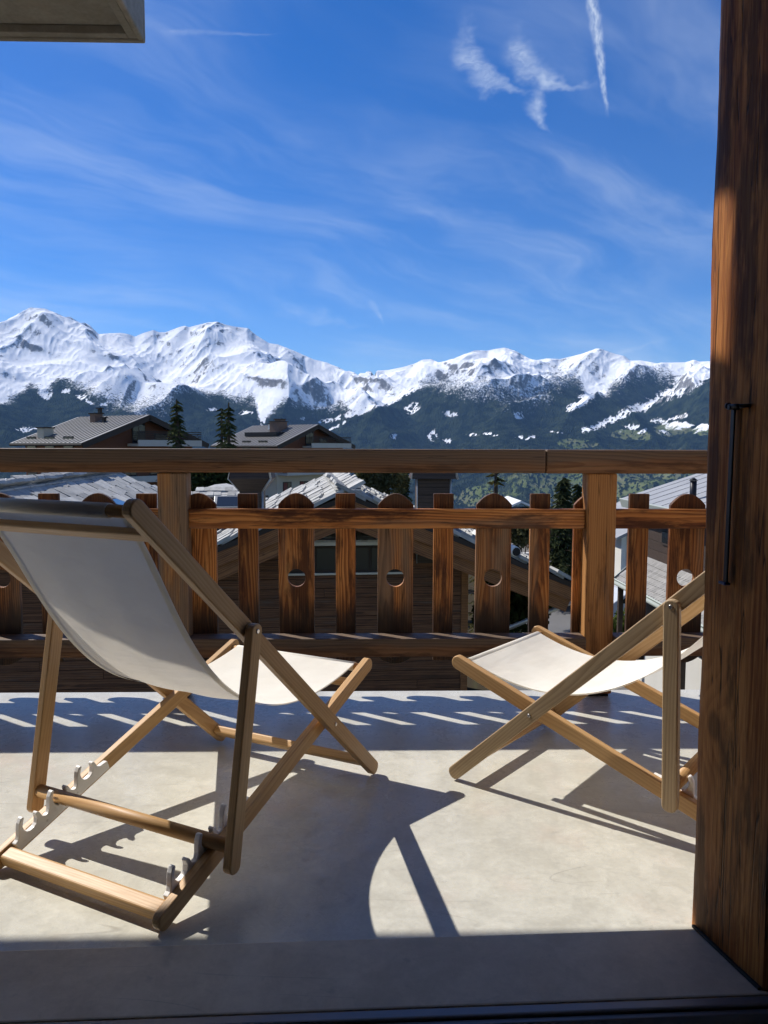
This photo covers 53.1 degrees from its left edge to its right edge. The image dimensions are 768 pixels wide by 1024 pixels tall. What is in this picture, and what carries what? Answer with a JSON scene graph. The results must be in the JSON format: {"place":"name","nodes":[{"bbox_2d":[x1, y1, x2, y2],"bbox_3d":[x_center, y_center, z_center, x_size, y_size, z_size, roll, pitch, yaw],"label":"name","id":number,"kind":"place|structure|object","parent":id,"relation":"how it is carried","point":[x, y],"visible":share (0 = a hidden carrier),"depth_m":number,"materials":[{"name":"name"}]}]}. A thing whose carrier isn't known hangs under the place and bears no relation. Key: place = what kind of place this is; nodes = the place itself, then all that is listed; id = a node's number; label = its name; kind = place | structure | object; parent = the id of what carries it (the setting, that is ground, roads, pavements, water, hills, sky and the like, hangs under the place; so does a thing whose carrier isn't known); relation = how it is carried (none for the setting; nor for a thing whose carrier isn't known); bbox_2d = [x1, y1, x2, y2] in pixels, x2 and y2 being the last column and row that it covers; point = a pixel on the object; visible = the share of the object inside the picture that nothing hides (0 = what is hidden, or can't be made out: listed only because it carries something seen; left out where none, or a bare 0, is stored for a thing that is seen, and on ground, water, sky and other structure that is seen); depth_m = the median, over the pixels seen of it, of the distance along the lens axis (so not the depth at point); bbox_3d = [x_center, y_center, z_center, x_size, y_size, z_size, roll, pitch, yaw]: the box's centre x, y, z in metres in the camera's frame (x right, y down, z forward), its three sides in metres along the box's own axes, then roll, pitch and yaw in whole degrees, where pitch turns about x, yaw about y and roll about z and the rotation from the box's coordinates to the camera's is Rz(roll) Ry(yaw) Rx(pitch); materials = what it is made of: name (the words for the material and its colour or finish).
{"place":"outdoors","nodes":[
{"label":"outdoors","id":0,"kind":"place"},
{"bbox_2d":[0,308,709,690],"bbox_3d":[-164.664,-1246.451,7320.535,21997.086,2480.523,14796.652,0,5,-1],"label":"terrain","id":1,"kind":"structure","parent":0,"point":[56,368],"depth_m":8899.99,"materials":[{"name":"white snow"}]},
{"bbox_2d":[9,408,208,485],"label":"brown chalet","id":2,"kind":"object","parent":1,"relation":"on","point":[96,430],"visible":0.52,"depth_m":59.03,"materials":[{"name":"wood"}]},
{"bbox_2d":[26,437,36,447],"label":"window","id":3,"kind":"structure","parent":2,"relation":"in","point":[26,437],"depth_m":59.41,"materials":[{"name":"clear glass"}]},
{"bbox_2d":[44,436,54,447],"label":"window","id":4,"kind":"structure","parent":2,"relation":"in","point":[45,437],"depth_m":58.03,"materials":[{"name":"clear glass"}]},
{"bbox_2d":[63,436,73,447],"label":"window","id":5,"kind":"structure","parent":2,"relation":"in","point":[67,437],"depth_m":56.68,"materials":[{"name":"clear glass"}]},
{"bbox_2d":[123,472,136,476],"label":"window","id":6,"kind":"structure","parent":2,"relation":"in","point":[129,474],"depth_m":59.12,"materials":[{"name":"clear glass"}]},
{"bbox_2d":[132,423,145,442],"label":"window","id":7,"kind":"structure","parent":2,"relation":"in","point":[141,427],"depth_m":59.45,"materials":[{"name":"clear glass"}]},
{"bbox_2d":[149,472,160,475],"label":"window","id":8,"kind":"structure","parent":2,"relation":"in","point":[150,473],"depth_m":60.90,"materials":[{"name":"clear glass"}]},
{"bbox_2d":[154,434,166,439],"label":"window","id":9,"kind":"structure","parent":2,"relation":"in","point":[154,434],"depth_m":61.25,"materials":[{"name":"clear glass"}]},
{"bbox_2d":[156,399,189,480],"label":"spruce tree","id":10,"kind":"object","parent":1,"relation":"on","point":[177,420],"visible":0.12,"depth_m":43.40,"materials":[{"name":"green plant"}]},
{"bbox_2d":[191,473,231,491],"bbox_3d":[-8.668,-1.467,36.093,3.906,2.508,2.755,0,5,-1],"label":"bush","id":11,"kind":"object","parent":1,"relation":"on","point":[202,480],"visible":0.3,"depth_m":35.30,"materials":[{"name":"green plant"}]},
{"bbox_2d":[214,408,226,448],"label":"spruce tree","id":12,"kind":"object","parent":1,"relation":"on","point":[221,417],"visible":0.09,"depth_m":42.98,"materials":[{"name":"green plant"}]},
{"bbox_2d":[219,402,237,483],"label":"spruce tree","id":13,"kind":"object","parent":1,"relation":"on","point":[229,434],"visible":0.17,"depth_m":41.49,"materials":[{"name":"green plant"}]},
{"bbox_2d":[210,419,355,497],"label":"brown chalet","id":14,"kind":"object","parent":1,"relation":"on","point":[278,434],"visible":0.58,"depth_m":79.08,"materials":[{"name":"wood"}]},
{"bbox_2d":[283,482,291,491],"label":"window","id":15,"kind":"structure","parent":14,"relation":"in","point":[286,485],"depth_m":77.46,"materials":[{"name":"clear glass"}]},
{"bbox_2d":[305,431,313,445],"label":"window","id":16,"kind":"structure","parent":14,"relation":"in","point":[308,437],"depth_m":79.75,"materials":[{"name":"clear glass"}]},
{"bbox_2d":[0,472,570,692],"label":"slate chalet","id":17,"kind":"object","parent":1,"relation":"on","point":[22,675],"visible":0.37,"depth_m":16.33,"materials":[{"name":"brown wood"}]},
{"bbox_2d":[111,498,124,504],"bbox_3d":[-6.298,-0.126,18.670,0.800,0.116,0.900,22,2,-7],"label":"roof window","id":18,"kind":"structure","parent":17,"relation":"in","point":[117,501],"depth_m":18.71,"materials":[{"name":"blue glass"}]},
{"bbox_2d":[288,545,402,575],"bbox_3d":[-0.877,1.029,16.371,2.600,0.620,0.099,0,5,-6],"label":"window","id":19,"kind":"structure","parent":17,"relation":"in","point":[366,555],"depth_m":16.38,"materials":[{"name":"grey glass"}]},
{"bbox_2d":[354,473,410,494],"bbox_3d":[-0.084,-1.515,34.028,2.853,1.826,1.833,-2,5,-26],"label":"bush","id":20,"kind":"object","parent":1,"relation":"on","point":[383,482],"visible":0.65,"depth_m":33.49,"materials":[{"name":"green plant"}]},
{"bbox_2d":[395,473,412,501],"bbox_3d":[0.985,0.705,40.285,3.237,6.201,3.228,3,5,26],"label":"spruce tree","id":21,"kind":"object","parent":1,"relation":"on","point":[406,493],"visible":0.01,"depth_m":39.98,"materials":[{"name":"green plant"}]},
{"bbox_2d":[468,473,513,632],"bbox_3d":[3.888,1.589,27.236,3.051,6.640,2.968,-3,6,-35],"label":"larch tree","id":22,"kind":"object","parent":1,"relation":"on","point":[495,482],"visible":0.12,"depth_m":27.07,"materials":[{"name":"green plant"}]},
{"bbox_2d":[470,581,551,632],"bbox_3d":[3.316,2.251,19.391,2.226,2.183,1.724,1,5,14],"label":"bush","id":23,"kind":"object","parent":1,"relation":"on","point":[518,607],"visible":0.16,"depth_m":18.84,"materials":[{"name":"green plant"}]},
{"bbox_2d":[505,496,529,508],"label":"house","id":24,"kind":"structure","parent":1,"relation":"on","point":[513,501],"depth_m":62.32,"materials":[{"name":"white metal"}]},
{"bbox_2d":[511,529,528,553],"bbox_3d":[5.552,1.006,31.258,2.402,1.988,1.936,0,5,-1],"label":"bush","id":25,"kind":"object","parent":1,"relation":"on","point":[519,539],"visible":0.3,"depth_m":30.72,"materials":[{"name":"green plant"}]},
{"bbox_2d":[613,607,624,632],"bbox_3d":[8.449,4.208,27.626,1.334,1.508,1.199,0,5,-1],"label":"bush","id":26,"kind":"object","parent":1,"relation":"on","point":[614,624],"visible":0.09,"depth_m":27.54,"materials":[{"name":"green plant"}]},
{"bbox_2d":[614,501,627,575],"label":"pale house","id":27,"kind":"structure","parent":1,"relation":"on","point":[620,549],"depth_m":36.61,"materials":[{"name":"white paint"}]},
{"bbox_2d":[619,474,706,689],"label":"timber house","id":28,"kind":"structure","parent":1,"relation":"on","point":[663,496],"depth_m":21.97,"materials":[{"name":"white metal"}]},
{"bbox_2d":[661,529,667,545],"bbox_3d":[7.939,0.734,21.423,0.054,0.450,1.000,0,5,-1],"label":"window","id":29,"kind":"structure","parent":28,"relation":"in","point":[664,533],"depth_m":21.65,"materials":[{"name":"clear glass"}]},
{"bbox_2d":[0,0,720,374],"label":"sky","id":30,"kind":"structure","parent":0,"point":[356,186],"materials":[{"name":"blue"}]},
{"bbox_2d":[503,543,627,689],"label":"road","id":31,"kind":"structure","parent":0,"point":[559,621],"depth_m":31.41,"materials":[{"name":"grey asphalt"}]},
{"bbox_2d":[549,477,573,607],"bbox_3d":[7.962,1.376,34.444,3.416,5.874,3.519,-2,5,-26],"label":"spruce tree","id":32,"kind":"object","parent":31,"relation":"on","point":[560,556],"visible":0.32,"depth_m":34.07,"materials":[{"name":"green plant"}]},
{"bbox_2d":[570,484,581,545],"bbox_3d":[9.137,1.393,36.489,1.300,5.490,1.337,0,5,-8],"label":"spruce tree","id":33,"kind":"object","parent":31,"relation":"on","point":[577,490],"visible":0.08,"depth_m":36.19,"materials":[{"name":"green plant"}]},
{"bbox_2d":[613,585,625,616],"bbox_3d":[10.681,3.827,31.695,4.035,1.420,1.742,-1,5,-9],"label":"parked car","id":34,"kind":"object","parent":31,"relation":"on","point":[615,598],"visible":0.01,"depth_m":30.64,"materials":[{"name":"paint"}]},
{"bbox_2d":[614,557,703,689],"bbox_3d":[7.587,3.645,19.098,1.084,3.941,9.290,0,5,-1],"label":"house","id":35,"kind":"structure","parent":31,"relation":"on","point":[656,584],"depth_m":21.16,"materials":[{"name":"white tile"}]},
{"bbox_3d":[0.105,-0.059,-1.077,7.200,2.900,5.100,0,5,-3],"label":"home chalet","id":36,"kind":"object","parent":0,"visible":0},
{"bbox_2d":[0,0,144,42],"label":"balcony","id":37,"kind":"structure","parent":36,"relation":"attached to","point":[104,21],"depth_m":2.55,"materials":[{"name":"concrete"}]},
{"bbox_2d":[0,690,699,950],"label":"balcony floor","id":38,"kind":"structure","parent":36,"relation":"attached to","point":[542,829],"depth_m":2.02,"materials":[{"name":"concrete"}]},
{"bbox_2d":[0,498,377,931],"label":"deck chair","id":39,"kind":"object","parent":38,"relation":"on","point":[87,574],"visible":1,"depth_m":1.76,"materials":[{"name":"white fabric"}]},
{"bbox_2d":[0,448,707,697],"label":"balcony railing","id":40,"kind":"object","parent":38,"relation":"on","point":[594,518],"visible":0.72,"depth_m":3.04,"materials":[{"name":"brown wood"}]},
{"bbox_2d":[449,571,704,820],"bbox_3d":[0.764,0.342,2.204,1.014,0.938,0.653,4,6,39],"label":"deck chair","id":41,"kind":"object","parent":38,"relation":"on","point":[563,674],"visible":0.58,"depth_m":2.14,"materials":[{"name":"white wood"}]},
{"bbox_2d":[0,924,767,1023],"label":"door threshold","id":42,"kind":"object","parent":36,"relation":"attached to","point":[695,975],"depth_m":1.43,"materials":[{"name":"concrete"}]},
{"bbox_2d":[692,0,767,990],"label":"door jamb","id":43,"kind":"object","parent":36,"relation":"attached to","point":[730,906],"depth_m":1.43,"materials":[{"name":"brown wood"}]},
{"bbox_2d":[718,403,750,584],"bbox_3d":[0.651,-0.032,1.430,0.026,0.342,0.053,0,5,-3],"label":"door handle","id":44,"kind":"object","parent":43,"relation":"attached to","point":[733,408],"depth_m":1.43,"materials":[{"name":"black metal"}]}
]}

